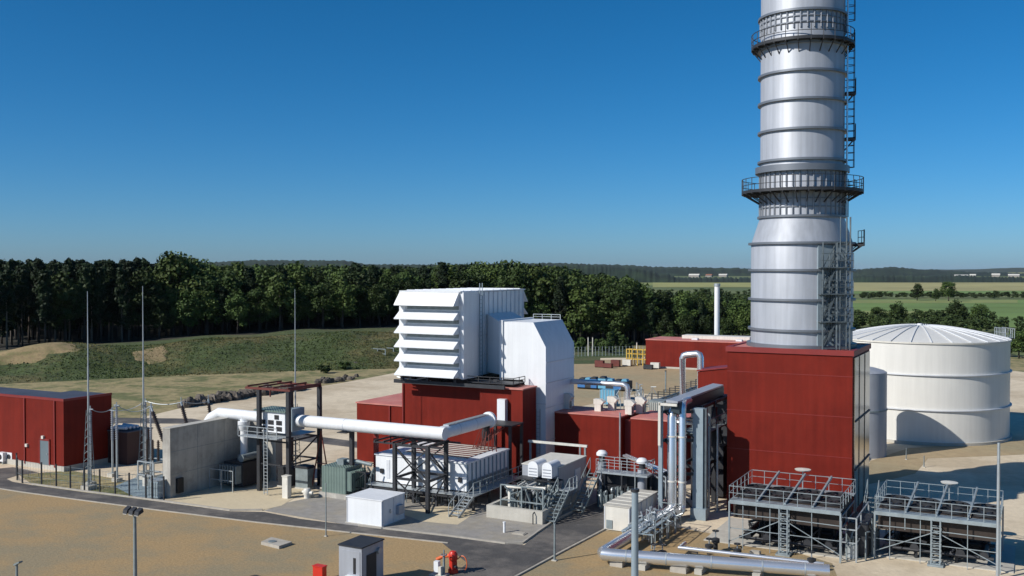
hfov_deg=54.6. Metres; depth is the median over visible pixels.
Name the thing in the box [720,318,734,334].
broadleaf tree
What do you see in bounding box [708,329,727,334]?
bush
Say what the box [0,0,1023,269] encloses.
sky
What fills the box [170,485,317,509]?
sand pad
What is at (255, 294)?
broadleaf tree
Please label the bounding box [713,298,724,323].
pine tree
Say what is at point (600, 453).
exhaust hood
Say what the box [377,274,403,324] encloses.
broadleaf tree
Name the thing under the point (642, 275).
woodland ridge
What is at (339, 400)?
sand yard
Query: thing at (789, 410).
boiler house
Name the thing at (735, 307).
broadleaf tree
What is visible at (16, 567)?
street lamp
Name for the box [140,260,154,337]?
pine tree
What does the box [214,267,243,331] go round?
broadleaf tree
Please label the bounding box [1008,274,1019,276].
farmhouse
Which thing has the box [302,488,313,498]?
white pump
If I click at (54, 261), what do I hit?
pine tree
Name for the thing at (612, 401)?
roof vent
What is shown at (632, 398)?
cooler box
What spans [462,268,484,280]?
broadleaf tree
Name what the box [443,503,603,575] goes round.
branch road
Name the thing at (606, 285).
broadleaf tree
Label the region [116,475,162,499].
blue gravel pad
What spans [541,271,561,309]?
broadleaf tree
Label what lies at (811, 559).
valve
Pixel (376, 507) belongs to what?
white container
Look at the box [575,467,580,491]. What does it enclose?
side door
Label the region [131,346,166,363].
bare soil
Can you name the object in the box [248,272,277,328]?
broadleaf tree
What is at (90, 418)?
switchgear post
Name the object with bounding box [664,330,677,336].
bush
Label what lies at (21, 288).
pine tree
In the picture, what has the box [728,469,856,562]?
cooler platform
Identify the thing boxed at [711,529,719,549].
valve
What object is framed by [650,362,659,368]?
yard crate
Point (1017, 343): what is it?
field tree
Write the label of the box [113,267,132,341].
pine tree
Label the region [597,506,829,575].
ground pipe
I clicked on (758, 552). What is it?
concrete block
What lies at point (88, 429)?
lightning mast
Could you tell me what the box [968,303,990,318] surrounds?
field tree
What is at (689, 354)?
looped pipe
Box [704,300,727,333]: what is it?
broadleaf tree
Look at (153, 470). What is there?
disconnector
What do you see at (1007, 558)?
cooler slab
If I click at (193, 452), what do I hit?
concrete wall
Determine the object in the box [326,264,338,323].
broadleaf tree
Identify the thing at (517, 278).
broadleaf tree
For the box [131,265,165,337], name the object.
broadleaf tree
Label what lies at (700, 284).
crop field
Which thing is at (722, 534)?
cooler slab
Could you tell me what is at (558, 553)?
road kerb
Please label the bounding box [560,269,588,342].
broadleaf tree
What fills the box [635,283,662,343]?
broadleaf tree
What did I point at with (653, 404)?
cooler box
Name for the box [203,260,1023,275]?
wooded hills
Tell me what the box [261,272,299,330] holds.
broadleaf tree
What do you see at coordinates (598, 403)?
roof vent
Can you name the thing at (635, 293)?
pine tree
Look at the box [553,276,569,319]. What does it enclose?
pine tree
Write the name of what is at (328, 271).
broadleaf tree
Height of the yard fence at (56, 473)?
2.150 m
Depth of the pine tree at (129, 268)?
228.97 m
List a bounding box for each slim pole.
[324,483,327,536]
[551,523,557,561]
[631,465,638,575]
[996,443,999,575]
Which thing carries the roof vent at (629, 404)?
on the red building at (620, 433)
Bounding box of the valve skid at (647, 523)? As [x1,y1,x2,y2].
[621,502,682,548]
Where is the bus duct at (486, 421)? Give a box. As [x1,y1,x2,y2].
[204,408,496,454]
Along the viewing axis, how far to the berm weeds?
201.25 m
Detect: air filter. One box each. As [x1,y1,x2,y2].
[528,458,546,491]
[542,459,560,490]
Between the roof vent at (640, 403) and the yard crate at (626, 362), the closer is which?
the roof vent at (640, 403)
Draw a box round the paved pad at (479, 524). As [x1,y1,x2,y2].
[265,482,596,544]
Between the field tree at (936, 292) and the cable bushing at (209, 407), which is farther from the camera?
the field tree at (936, 292)
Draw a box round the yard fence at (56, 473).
[16,453,164,499]
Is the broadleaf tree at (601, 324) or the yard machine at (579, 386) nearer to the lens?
the yard machine at (579, 386)
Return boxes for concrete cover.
[261,537,291,548]
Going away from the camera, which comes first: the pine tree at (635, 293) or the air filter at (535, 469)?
the air filter at (535, 469)
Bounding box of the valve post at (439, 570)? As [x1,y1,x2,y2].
[429,550,449,575]
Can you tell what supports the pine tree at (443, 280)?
on the berm hill at (288, 328)
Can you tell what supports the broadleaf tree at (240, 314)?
on the berm hill at (288, 328)
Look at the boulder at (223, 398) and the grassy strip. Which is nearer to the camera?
the grassy strip
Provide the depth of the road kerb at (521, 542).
74.95 m
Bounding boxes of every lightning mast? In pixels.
[81,291,96,489]
[136,286,149,479]
[293,336,300,464]
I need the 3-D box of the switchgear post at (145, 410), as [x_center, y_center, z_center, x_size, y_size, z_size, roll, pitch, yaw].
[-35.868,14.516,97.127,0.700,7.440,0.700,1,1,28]
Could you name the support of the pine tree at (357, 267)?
on the berm hill at (288, 328)
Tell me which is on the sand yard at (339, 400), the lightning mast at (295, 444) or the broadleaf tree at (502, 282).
the lightning mast at (295, 444)
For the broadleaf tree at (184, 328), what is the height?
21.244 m
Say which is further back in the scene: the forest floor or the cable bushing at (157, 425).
the forest floor
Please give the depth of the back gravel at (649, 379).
183.67 m
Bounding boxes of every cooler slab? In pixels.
[704,518,850,559]
[869,530,1015,573]
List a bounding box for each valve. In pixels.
[651,543,657,551]
[658,543,666,551]
[705,537,712,554]
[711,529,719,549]
[733,543,741,551]
[807,550,815,562]
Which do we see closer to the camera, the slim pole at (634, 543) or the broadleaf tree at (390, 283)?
the slim pole at (634, 543)
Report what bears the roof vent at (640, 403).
on the red building at (620, 433)
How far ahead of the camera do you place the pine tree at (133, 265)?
237.68 m
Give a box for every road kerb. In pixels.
[0,488,447,542]
[31,483,262,510]
[358,507,578,543]
[515,528,606,575]
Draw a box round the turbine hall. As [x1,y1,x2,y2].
[355,380,536,476]
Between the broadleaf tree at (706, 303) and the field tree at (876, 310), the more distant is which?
the field tree at (876, 310)
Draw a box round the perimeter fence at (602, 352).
[574,346,639,355]
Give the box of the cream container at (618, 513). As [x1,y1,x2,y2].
[603,489,657,530]
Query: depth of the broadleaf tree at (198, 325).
241.42 m
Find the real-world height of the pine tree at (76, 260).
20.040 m
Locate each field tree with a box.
[867,307,887,320]
[888,301,907,317]
[910,283,924,300]
[931,288,939,300]
[939,281,955,300]
[944,299,968,318]
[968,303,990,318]
[1008,330,1023,358]
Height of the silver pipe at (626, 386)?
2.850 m
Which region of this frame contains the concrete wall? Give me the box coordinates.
[162,417,281,497]
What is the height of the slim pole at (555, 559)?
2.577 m
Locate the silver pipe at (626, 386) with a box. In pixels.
[571,379,629,398]
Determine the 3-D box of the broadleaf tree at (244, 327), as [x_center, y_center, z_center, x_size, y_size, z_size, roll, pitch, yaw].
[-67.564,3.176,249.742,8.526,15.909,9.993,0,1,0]
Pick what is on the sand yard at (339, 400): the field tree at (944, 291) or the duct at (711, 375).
the duct at (711, 375)
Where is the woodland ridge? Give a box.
[215,263,1023,282]
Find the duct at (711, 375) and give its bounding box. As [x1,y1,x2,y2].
[697,365,726,393]
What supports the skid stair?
on the paved pad at (479, 524)
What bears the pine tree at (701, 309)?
on the forest floor
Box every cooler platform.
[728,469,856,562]
[874,480,1003,574]
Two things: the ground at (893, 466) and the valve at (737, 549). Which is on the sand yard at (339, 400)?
the ground at (893, 466)
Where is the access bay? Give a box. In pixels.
[841,479,879,562]
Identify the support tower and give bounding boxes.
[373,435,460,513]
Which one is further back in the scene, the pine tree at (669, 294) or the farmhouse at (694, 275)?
the farmhouse at (694, 275)
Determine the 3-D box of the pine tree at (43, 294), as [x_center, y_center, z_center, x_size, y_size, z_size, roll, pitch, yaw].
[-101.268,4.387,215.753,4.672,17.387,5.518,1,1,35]
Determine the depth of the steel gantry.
89.52 m
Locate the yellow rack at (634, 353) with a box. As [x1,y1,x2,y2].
[626,348,645,365]
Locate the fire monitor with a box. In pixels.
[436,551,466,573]
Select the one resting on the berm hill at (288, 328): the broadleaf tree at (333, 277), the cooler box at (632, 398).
the broadleaf tree at (333, 277)
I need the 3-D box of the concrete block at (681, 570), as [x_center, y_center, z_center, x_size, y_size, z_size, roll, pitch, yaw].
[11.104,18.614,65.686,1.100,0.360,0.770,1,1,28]
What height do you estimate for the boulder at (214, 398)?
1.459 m
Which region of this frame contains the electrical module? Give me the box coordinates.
[366,442,521,517]
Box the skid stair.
[542,475,576,524]
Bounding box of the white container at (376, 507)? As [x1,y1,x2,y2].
[346,488,405,526]
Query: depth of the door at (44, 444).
99.32 m
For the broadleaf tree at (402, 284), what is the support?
on the berm hill at (288, 328)
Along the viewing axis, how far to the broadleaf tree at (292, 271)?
249.91 m
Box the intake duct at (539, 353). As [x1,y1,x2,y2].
[487,312,573,457]
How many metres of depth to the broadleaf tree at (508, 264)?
270.59 m
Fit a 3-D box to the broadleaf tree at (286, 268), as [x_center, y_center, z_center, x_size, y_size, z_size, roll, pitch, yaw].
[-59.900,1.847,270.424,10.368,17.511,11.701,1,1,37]
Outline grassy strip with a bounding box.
[20,471,144,499]
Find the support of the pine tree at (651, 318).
on the dry grass field at (127, 392)
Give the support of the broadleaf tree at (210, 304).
on the berm hill at (288, 328)
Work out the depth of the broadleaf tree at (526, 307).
258.84 m
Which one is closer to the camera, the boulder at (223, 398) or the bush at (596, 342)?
the boulder at (223, 398)
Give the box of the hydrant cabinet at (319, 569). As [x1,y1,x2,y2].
[312,563,326,575]
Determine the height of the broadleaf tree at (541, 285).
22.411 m
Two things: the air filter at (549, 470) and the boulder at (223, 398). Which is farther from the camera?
the boulder at (223, 398)
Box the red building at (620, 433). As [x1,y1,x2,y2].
[554,406,690,485]
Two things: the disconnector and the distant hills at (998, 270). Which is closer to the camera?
the disconnector
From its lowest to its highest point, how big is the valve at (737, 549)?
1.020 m
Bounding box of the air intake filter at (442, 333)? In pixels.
[394,283,527,379]
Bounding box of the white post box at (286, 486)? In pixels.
[281,474,291,498]
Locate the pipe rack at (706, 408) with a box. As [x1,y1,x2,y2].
[658,383,726,520]
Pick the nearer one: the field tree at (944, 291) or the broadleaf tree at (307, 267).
the broadleaf tree at (307, 267)
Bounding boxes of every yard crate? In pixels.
[595,360,604,367]
[603,363,612,367]
[611,360,620,366]
[622,359,631,365]
[643,364,652,369]
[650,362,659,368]
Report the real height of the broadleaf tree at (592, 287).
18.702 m
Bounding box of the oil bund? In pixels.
[486,493,573,523]
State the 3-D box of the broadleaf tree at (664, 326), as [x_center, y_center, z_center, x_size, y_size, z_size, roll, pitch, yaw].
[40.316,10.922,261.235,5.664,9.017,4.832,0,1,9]
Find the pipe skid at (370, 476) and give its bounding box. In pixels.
[355,462,384,490]
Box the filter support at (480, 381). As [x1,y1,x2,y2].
[394,373,524,389]
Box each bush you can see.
[317,364,330,372]
[338,361,350,368]
[573,336,586,351]
[589,338,604,350]
[599,337,616,352]
[605,330,628,348]
[618,339,634,350]
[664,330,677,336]
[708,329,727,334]
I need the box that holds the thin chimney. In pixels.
[714,283,719,334]
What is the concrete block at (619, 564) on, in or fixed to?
on the gravel at (582, 559)
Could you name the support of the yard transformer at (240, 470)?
on the sand yard at (339, 400)
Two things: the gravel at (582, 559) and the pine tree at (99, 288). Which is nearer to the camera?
the gravel at (582, 559)
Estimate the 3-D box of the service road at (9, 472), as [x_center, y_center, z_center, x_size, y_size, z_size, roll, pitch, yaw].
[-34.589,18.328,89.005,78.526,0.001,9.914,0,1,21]
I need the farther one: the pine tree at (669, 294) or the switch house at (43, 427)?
the pine tree at (669, 294)
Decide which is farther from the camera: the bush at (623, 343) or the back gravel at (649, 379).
the bush at (623, 343)
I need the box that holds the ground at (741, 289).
[646,272,1023,355]
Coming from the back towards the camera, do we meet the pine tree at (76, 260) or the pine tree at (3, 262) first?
the pine tree at (76, 260)
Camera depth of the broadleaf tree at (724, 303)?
280.12 m
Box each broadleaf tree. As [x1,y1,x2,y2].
[0,271,16,328]
[23,260,48,340]
[31,262,61,341]
[47,270,89,341]
[58,269,77,340]
[117,267,161,339]
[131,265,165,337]
[146,294,176,337]
[151,251,179,335]
[152,260,190,335]
[157,250,204,334]
[161,291,184,335]
[174,257,205,334]
[174,290,205,335]
[176,253,202,331]
[189,266,226,334]
[194,261,210,333]
[194,290,223,334]
[201,262,209,329]
[206,261,215,332]
[207,263,221,332]
[211,272,249,333]
[213,264,229,329]
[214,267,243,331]
[220,266,242,330]
[223,290,250,333]
[230,261,245,328]
[237,268,261,328]
[238,271,256,329]
[246,286,274,331]
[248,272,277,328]
[253,265,283,329]
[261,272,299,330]
[269,265,278,325]
[273,270,291,326]
[282,294,306,328]
[283,263,299,324]
[287,260,312,326]
[287,269,311,327]
[296,284,320,327]
[299,265,310,325]
[306,265,324,324]
[306,268,332,326]
[308,277,336,328]
[309,269,331,324]
[325,264,350,325]
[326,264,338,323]
[328,267,347,326]
[329,276,358,328]
[335,269,373,326]
[349,284,372,327]
[358,265,384,322]
[365,282,393,326]
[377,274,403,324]
[381,268,391,322]
[384,269,391,321]
[390,281,415,312]
[394,270,422,288]
[417,273,438,288]
[431,262,451,280]
[431,262,456,288]
[448,271,477,287]
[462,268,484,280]
[463,270,492,287]
[467,261,483,272]
[478,261,497,283]
[488,260,507,282]
[488,267,511,287]
[500,260,517,276]
[505,264,534,311]
[508,259,529,285]
[520,263,555,313]
[524,296,534,317]
[527,301,551,318]
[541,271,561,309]
[542,265,573,325]
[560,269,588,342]
[563,286,599,337]
[566,272,580,327]
[577,277,604,343]
[580,275,599,341]
[590,297,615,338]
[594,275,617,338]
[595,274,621,290]
[599,282,637,332]
[612,277,645,342]
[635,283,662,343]
[653,289,676,334]
[655,313,674,334]
[667,296,680,332]
[668,290,698,333]
[677,315,697,336]
[686,292,700,333]
[695,299,712,333]
[697,293,711,302]
[697,314,713,334]
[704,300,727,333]
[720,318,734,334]
[722,300,728,323]
[723,299,750,335]
[733,305,750,335]
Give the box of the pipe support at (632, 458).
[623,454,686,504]
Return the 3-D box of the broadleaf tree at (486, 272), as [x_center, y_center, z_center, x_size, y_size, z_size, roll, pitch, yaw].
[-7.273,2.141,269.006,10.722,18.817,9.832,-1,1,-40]
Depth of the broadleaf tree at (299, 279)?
245.65 m
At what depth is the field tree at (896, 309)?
355.33 m
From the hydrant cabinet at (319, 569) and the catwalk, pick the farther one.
the catwalk
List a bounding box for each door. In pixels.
[39,438,49,464]
[340,549,359,575]
[367,552,376,575]
[386,460,389,477]
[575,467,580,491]
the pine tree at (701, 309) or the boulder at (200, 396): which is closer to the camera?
the boulder at (200, 396)
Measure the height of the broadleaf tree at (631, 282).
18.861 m
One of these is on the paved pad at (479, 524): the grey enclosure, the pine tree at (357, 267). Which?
the grey enclosure
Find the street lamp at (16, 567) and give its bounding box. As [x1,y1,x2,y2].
[13,561,22,575]
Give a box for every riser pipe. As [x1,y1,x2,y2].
[665,408,678,507]
[675,397,691,516]
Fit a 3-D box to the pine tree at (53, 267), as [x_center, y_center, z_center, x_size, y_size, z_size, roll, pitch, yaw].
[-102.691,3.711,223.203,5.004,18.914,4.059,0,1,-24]
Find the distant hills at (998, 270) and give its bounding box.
[665,267,1023,271]
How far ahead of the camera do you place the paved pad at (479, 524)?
79.66 m
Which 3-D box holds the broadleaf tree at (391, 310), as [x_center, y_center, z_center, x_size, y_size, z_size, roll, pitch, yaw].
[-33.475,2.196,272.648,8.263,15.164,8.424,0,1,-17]
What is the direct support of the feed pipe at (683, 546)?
on the gravel at (582, 559)
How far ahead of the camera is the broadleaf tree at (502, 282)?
262.17 m
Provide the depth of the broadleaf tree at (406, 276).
254.88 m
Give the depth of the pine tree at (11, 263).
223.90 m
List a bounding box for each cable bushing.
[150,403,162,441]
[180,398,188,422]
[207,394,210,412]
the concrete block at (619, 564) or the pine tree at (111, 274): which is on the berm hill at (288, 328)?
the pine tree at (111, 274)
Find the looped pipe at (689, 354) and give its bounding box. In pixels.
[679,350,703,394]
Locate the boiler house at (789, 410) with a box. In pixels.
[726,341,870,516]
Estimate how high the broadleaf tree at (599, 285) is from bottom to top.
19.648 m
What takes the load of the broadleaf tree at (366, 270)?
on the berm hill at (288, 328)
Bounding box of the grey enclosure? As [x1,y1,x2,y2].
[521,452,587,505]
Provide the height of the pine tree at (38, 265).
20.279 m
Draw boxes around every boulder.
[182,400,190,407]
[186,396,194,406]
[194,399,199,405]
[195,394,206,400]
[209,394,216,402]
[215,395,220,402]
[220,396,226,401]
[225,393,231,400]
[232,392,240,399]
[238,389,249,397]
[262,390,268,395]
[335,376,341,381]
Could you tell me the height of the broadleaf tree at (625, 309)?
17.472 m
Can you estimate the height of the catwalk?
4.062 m
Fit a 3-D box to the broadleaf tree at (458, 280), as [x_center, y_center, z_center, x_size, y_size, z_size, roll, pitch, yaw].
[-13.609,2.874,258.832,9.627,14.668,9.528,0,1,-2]
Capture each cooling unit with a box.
[0,452,6,463]
[7,452,11,458]
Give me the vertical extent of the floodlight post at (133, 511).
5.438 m
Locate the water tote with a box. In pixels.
[600,388,617,405]
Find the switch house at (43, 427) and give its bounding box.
[0,387,111,471]
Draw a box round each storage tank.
[107,423,152,464]
[853,323,1014,445]
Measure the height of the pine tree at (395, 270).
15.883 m
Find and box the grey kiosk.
[338,535,384,575]
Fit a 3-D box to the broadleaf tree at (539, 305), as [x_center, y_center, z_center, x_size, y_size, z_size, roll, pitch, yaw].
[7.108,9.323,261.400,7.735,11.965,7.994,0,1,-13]
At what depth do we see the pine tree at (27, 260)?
249.39 m
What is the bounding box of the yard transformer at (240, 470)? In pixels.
[209,451,266,491]
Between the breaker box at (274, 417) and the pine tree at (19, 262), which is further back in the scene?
the pine tree at (19, 262)
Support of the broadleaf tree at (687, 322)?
on the dry grass field at (127, 392)
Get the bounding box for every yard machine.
[577,377,585,388]
[585,377,590,388]
[589,376,597,389]
[598,376,608,389]
[606,378,614,388]
[613,379,621,390]
[621,379,631,390]
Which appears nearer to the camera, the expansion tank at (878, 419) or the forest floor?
the expansion tank at (878, 419)
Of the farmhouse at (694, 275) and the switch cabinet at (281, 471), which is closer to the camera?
the switch cabinet at (281, 471)
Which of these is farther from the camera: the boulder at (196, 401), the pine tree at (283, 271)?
the pine tree at (283, 271)
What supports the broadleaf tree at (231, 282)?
on the berm hill at (288, 328)
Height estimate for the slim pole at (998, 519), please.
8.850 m
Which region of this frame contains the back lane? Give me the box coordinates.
[113,418,356,447]
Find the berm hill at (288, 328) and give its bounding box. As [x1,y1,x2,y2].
[0,319,643,383]
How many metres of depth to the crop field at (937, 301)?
614.01 m
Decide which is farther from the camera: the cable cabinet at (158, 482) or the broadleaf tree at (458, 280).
the broadleaf tree at (458, 280)
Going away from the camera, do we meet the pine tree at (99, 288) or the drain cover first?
the drain cover
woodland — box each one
[0,263,750,331]
[651,288,1023,353]
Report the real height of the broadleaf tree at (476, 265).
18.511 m
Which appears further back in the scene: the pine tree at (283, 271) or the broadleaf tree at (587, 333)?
the broadleaf tree at (587, 333)
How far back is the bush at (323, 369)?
191.28 m
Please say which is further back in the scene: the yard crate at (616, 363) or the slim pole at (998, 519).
the yard crate at (616, 363)
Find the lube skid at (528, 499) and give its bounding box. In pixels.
[500,475,563,509]
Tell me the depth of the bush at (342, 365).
197.97 m
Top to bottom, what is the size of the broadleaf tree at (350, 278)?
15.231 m
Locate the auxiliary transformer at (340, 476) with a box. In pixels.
[319,457,371,499]
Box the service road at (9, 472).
[0,467,518,544]
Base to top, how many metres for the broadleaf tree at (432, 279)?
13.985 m
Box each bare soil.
[0,342,79,364]
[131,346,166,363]
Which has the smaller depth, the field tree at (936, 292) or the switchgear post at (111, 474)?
the switchgear post at (111, 474)
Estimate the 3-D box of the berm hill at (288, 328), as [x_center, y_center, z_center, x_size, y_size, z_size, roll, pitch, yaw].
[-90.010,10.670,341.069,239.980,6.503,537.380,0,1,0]
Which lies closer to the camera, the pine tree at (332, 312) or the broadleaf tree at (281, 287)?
the broadleaf tree at (281, 287)
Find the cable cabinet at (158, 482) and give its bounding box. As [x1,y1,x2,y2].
[148,478,166,497]
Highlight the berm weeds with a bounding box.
[0,330,398,383]
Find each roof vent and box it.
[564,393,574,408]
[593,398,605,411]
[607,396,618,410]
[624,399,636,414]
[635,396,646,413]
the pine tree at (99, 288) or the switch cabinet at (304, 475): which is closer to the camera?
the switch cabinet at (304, 475)
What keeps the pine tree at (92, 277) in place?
on the berm hill at (288, 328)
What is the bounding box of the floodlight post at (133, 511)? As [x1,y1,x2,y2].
[123,506,143,575]
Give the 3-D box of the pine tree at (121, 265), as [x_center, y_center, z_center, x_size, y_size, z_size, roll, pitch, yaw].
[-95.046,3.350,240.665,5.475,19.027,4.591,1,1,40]
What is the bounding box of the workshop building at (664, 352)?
[645,334,750,369]
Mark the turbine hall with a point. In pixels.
(427, 405)
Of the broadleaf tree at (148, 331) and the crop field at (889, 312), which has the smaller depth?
the broadleaf tree at (148, 331)
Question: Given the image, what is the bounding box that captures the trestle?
[472,420,523,484]
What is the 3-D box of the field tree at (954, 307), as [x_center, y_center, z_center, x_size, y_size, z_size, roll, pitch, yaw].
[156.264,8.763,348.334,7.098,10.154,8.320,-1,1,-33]
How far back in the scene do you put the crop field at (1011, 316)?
419.14 m
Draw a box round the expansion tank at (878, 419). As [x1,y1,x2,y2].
[869,367,887,458]
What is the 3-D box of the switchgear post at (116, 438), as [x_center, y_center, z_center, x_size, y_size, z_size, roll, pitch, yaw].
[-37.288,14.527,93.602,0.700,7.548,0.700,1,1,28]
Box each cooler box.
[630,397,645,413]
[649,398,668,410]
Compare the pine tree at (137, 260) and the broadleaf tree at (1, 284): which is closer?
the broadleaf tree at (1, 284)
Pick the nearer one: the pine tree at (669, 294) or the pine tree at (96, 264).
the pine tree at (96, 264)
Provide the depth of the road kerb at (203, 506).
85.88 m
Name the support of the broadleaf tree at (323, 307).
on the berm hill at (288, 328)
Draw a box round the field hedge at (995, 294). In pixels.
[853,290,1023,297]
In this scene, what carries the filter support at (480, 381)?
on the turbine hall
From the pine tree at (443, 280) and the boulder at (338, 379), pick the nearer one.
the boulder at (338, 379)
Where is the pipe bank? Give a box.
[616,379,696,408]
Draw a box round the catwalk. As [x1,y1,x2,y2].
[571,456,652,513]
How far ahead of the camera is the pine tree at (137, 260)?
241.72 m
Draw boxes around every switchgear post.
[85,406,96,484]
[107,407,114,476]
[111,402,122,481]
[141,398,148,473]
[148,403,156,478]
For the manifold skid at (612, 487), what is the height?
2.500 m
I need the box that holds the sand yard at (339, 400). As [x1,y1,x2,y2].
[0,357,1023,575]
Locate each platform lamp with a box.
[795,468,810,473]
[940,480,957,498]
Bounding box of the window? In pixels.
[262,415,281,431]
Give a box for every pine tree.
[0,259,6,343]
[0,268,17,348]
[3,258,16,344]
[12,265,29,344]
[13,264,34,346]
[16,260,31,341]
[23,262,33,342]
[25,259,32,336]
[26,257,46,343]
[31,268,56,342]
[46,263,62,341]
[49,259,57,335]
[56,262,73,338]
[61,260,78,341]
[62,257,77,329]
[73,259,85,338]
[75,259,79,338]
[75,262,95,342]
[81,263,92,340]
[85,265,104,341]
[90,266,112,342]
[93,260,107,339]
[98,259,105,335]
[102,263,117,340]
[103,259,120,340]
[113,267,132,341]
[117,260,140,340]
[117,263,125,338]
[128,260,137,337]
[133,256,141,336]
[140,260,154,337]
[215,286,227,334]
[243,266,255,331]
[276,268,289,328]
[330,267,338,325]
[352,263,362,280]
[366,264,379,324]
[376,270,383,323]
[389,265,401,323]
[417,267,425,282]
[420,268,431,288]
[433,261,449,288]
[456,264,466,272]
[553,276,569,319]
[626,287,642,344]
[643,304,655,337]
[665,291,672,299]
[694,298,705,334]
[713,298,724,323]
[726,296,731,334]
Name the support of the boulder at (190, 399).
on the sand yard at (339, 400)
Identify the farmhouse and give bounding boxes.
[689,274,699,277]
[991,273,999,276]
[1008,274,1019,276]
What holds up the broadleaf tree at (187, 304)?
on the berm hill at (288, 328)
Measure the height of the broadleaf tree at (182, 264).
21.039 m
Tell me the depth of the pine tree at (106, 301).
231.72 m
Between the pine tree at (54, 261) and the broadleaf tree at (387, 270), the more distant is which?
the broadleaf tree at (387, 270)
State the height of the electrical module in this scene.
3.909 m
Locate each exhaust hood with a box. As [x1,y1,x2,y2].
[596,450,607,490]
[636,458,647,489]
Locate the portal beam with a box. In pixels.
[528,440,587,459]
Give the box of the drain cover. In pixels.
[512,531,527,535]
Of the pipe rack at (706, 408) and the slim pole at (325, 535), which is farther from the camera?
the pipe rack at (706, 408)
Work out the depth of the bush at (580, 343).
240.87 m
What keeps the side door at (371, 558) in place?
in the grey kiosk
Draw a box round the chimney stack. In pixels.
[742,0,864,349]
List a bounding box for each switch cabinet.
[277,465,295,487]
[294,464,314,489]
[319,468,321,488]
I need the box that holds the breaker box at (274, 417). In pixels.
[254,406,304,433]
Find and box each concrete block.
[610,561,625,567]
[670,566,689,573]
[749,550,760,554]
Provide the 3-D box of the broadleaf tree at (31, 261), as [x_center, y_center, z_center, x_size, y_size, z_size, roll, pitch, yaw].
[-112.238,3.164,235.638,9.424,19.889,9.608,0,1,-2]
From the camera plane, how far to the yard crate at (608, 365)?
201.04 m
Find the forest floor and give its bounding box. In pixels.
[567,328,711,344]
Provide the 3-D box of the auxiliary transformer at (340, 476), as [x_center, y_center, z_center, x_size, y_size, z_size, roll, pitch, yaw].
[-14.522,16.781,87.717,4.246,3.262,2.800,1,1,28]
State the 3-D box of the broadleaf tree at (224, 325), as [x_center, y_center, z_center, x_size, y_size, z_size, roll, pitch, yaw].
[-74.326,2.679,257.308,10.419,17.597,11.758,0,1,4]
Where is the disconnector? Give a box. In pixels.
[137,439,162,489]
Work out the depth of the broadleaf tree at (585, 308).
259.81 m
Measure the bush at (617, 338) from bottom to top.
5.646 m
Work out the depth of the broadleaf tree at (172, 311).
230.42 m
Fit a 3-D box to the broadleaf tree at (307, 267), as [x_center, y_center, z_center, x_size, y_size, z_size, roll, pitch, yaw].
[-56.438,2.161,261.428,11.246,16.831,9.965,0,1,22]
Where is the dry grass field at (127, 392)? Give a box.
[0,345,1023,423]
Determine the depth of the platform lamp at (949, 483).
71.93 m
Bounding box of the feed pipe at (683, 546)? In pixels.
[678,541,823,563]
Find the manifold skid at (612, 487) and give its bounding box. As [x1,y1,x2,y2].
[598,470,666,507]
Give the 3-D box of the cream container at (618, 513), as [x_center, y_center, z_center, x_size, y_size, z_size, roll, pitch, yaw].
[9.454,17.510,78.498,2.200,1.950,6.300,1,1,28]
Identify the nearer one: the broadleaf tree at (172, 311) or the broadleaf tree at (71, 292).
the broadleaf tree at (71, 292)
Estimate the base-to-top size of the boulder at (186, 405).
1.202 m
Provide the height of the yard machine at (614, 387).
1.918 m
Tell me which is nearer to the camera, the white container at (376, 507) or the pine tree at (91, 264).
the white container at (376, 507)
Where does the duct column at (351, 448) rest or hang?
on the paved pad at (479, 524)
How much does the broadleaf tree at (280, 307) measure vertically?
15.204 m
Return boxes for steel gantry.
[238,380,326,494]
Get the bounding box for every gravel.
[0,489,465,575]
[520,525,836,575]
[574,360,696,405]
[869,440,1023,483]
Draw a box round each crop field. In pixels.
[653,283,750,286]
[853,299,1023,306]
[853,300,1017,302]
[853,307,1023,312]
[854,283,1023,290]
[854,291,1023,293]
[862,311,944,318]
[964,313,1023,326]
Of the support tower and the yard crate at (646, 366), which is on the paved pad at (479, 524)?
the support tower
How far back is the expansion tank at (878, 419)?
104.95 m
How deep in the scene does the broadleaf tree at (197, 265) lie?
237.15 m
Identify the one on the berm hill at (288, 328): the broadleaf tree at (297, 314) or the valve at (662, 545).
the broadleaf tree at (297, 314)
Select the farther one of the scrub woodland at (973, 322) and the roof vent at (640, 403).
the scrub woodland at (973, 322)
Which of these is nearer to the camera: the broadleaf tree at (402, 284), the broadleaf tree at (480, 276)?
the broadleaf tree at (402, 284)
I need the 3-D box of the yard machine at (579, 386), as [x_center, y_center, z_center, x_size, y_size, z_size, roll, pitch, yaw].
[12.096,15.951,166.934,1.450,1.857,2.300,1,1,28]
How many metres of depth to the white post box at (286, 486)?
86.63 m
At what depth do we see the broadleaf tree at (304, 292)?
240.69 m
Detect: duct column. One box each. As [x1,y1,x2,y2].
[337,431,354,465]
[373,434,378,488]
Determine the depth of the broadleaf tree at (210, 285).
235.45 m
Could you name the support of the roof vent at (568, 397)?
on the red building at (620, 433)
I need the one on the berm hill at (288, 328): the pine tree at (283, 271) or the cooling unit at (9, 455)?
the pine tree at (283, 271)

